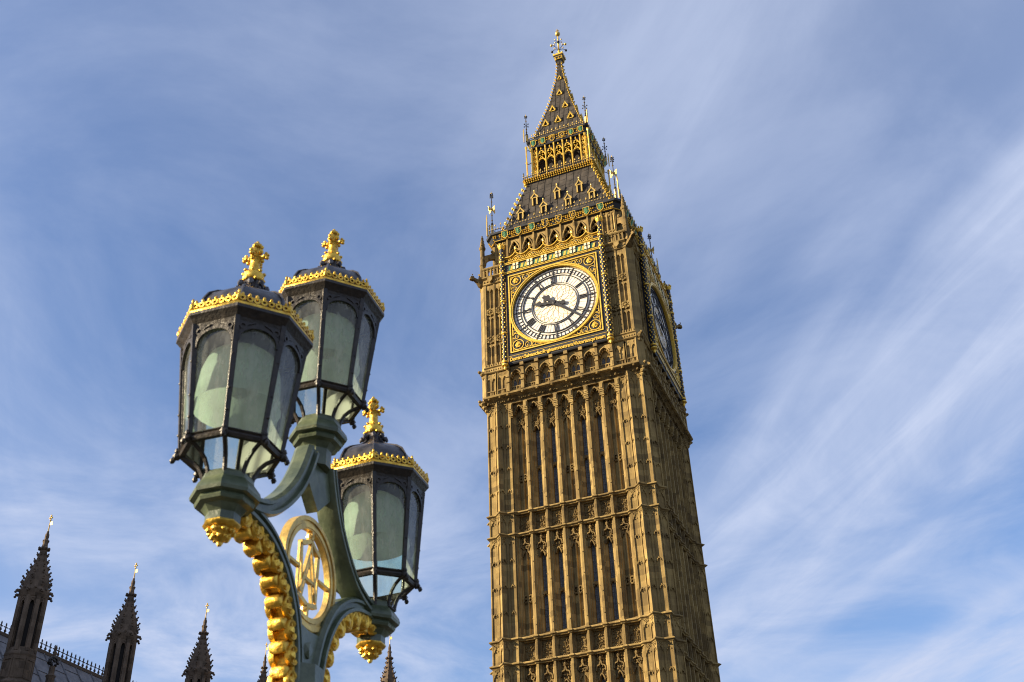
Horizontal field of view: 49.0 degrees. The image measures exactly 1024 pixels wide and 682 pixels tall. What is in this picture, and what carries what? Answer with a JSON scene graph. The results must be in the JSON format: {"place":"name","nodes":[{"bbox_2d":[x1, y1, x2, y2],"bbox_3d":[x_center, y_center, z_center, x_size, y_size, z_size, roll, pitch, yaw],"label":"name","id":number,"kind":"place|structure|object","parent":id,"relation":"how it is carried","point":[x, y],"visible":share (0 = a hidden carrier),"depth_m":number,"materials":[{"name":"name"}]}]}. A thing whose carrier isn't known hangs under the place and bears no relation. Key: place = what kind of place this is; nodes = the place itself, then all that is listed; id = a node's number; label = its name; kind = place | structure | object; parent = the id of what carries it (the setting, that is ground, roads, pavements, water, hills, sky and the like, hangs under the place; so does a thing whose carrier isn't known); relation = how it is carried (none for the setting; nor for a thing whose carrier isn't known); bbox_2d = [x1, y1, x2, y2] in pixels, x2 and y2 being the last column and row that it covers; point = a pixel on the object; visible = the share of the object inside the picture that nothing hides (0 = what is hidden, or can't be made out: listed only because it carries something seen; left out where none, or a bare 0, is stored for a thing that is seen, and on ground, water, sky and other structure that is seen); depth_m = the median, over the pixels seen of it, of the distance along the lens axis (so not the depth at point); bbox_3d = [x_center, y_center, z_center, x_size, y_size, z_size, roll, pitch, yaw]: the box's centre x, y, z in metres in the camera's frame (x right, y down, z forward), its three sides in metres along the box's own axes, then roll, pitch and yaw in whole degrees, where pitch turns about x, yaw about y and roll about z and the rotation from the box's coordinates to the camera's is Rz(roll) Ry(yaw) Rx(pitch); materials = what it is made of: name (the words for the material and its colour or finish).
{"place":"outdoors","nodes":[
{"label":"outdoors","id":0,"kind":"place"},
{"bbox_2d":[0,515,398,681],"bbox_3d":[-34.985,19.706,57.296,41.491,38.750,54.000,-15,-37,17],"label":"stone palace","id":1,"kind":"structure","parent":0,"point":[24,657],"depth_m":60.37,"materials":[{"name":"stone"}]},
{"bbox_2d":[0,0,1023,681],"label":"sky","id":2,"kind":"structure","parent":0,"point":[828,194],"materials":[{"name":"blue"}]},
{"label":"ground","id":3,"kind":"structure","parent":0,"visible":0},
{"bbox_2d":[169,229,428,681],"bbox_3d":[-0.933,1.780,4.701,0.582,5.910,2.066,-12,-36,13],"label":"lamp standard","id":4,"kind":"object","parent":3,"relation":"on","point":[256,354],"visible":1,"depth_m":5.25,"materials":[{"name":"green paint"}]},
{"bbox_2d":[469,29,720,681],"bbox_3d":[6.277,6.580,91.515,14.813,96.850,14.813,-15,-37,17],"label":"clock tower","id":5,"kind":"structure","parent":3,"relation":"on","point":[597,565],"depth_m":84.81,"materials":[{"name":"stone"}]},
{"bbox_2d":[536,429,542,505],"bbox_3d":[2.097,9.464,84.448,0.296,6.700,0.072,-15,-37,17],"label":"lancet window","id":6,"kind":"structure","parent":5,"relation":"in","point":[537,432],"depth_m":84.26,"materials":[{"name":"black glass"}]},
{"bbox_2d":[542,554,549,630],"bbox_3d":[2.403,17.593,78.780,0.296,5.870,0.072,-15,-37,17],"label":"lancet window","id":7,"kind":"structure","parent":5,"relation":"in","point":[544,557],"depth_m":78.61,"materials":[{"name":"black glass"}]},
{"bbox_2d":[551,426,558,502],"bbox_3d":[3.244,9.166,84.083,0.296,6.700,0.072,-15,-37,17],"label":"lancet window","id":8,"kind":"structure","parent":5,"relation":"in","point":[552,429],"depth_m":83.88,"materials":[{"name":"black glass"}]},
{"bbox_2d":[559,550,566,627],"bbox_3d":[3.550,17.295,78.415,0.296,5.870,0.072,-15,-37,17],"label":"lancet window","id":9,"kind":"structure","parent":5,"relation":"in","point":[560,554],"depth_m":78.24,"materials":[{"name":"black glass"}]},
{"bbox_2d":[582,418,590,495],"bbox_3d":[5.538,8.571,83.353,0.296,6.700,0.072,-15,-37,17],"label":"lancet window","id":10,"kind":"structure","parent":5,"relation":"in","point":[583,421],"depth_m":83.16,"materials":[{"name":"black glass"}]},
{"bbox_2d":[592,544,600,621],"bbox_3d":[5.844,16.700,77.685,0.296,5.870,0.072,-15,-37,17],"label":"lancet window","id":11,"kind":"structure","parent":5,"relation":"in","point":[593,547],"depth_m":77.50,"materials":[{"name":"black glass"}]},
{"bbox_2d":[597,415,606,492],"bbox_3d":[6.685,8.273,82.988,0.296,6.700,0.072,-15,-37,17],"label":"lancet window","id":12,"kind":"structure","parent":5,"relation":"in","point":[599,418],"depth_m":82.79,"materials":[{"name":"black glass"}]},
{"bbox_2d":[608,541,618,618],"bbox_3d":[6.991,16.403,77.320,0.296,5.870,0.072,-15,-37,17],"label":"lancet window","id":13,"kind":"structure","parent":5,"relation":"in","point":[609,544],"depth_m":77.16,"materials":[{"name":"black glass"}]}
]}

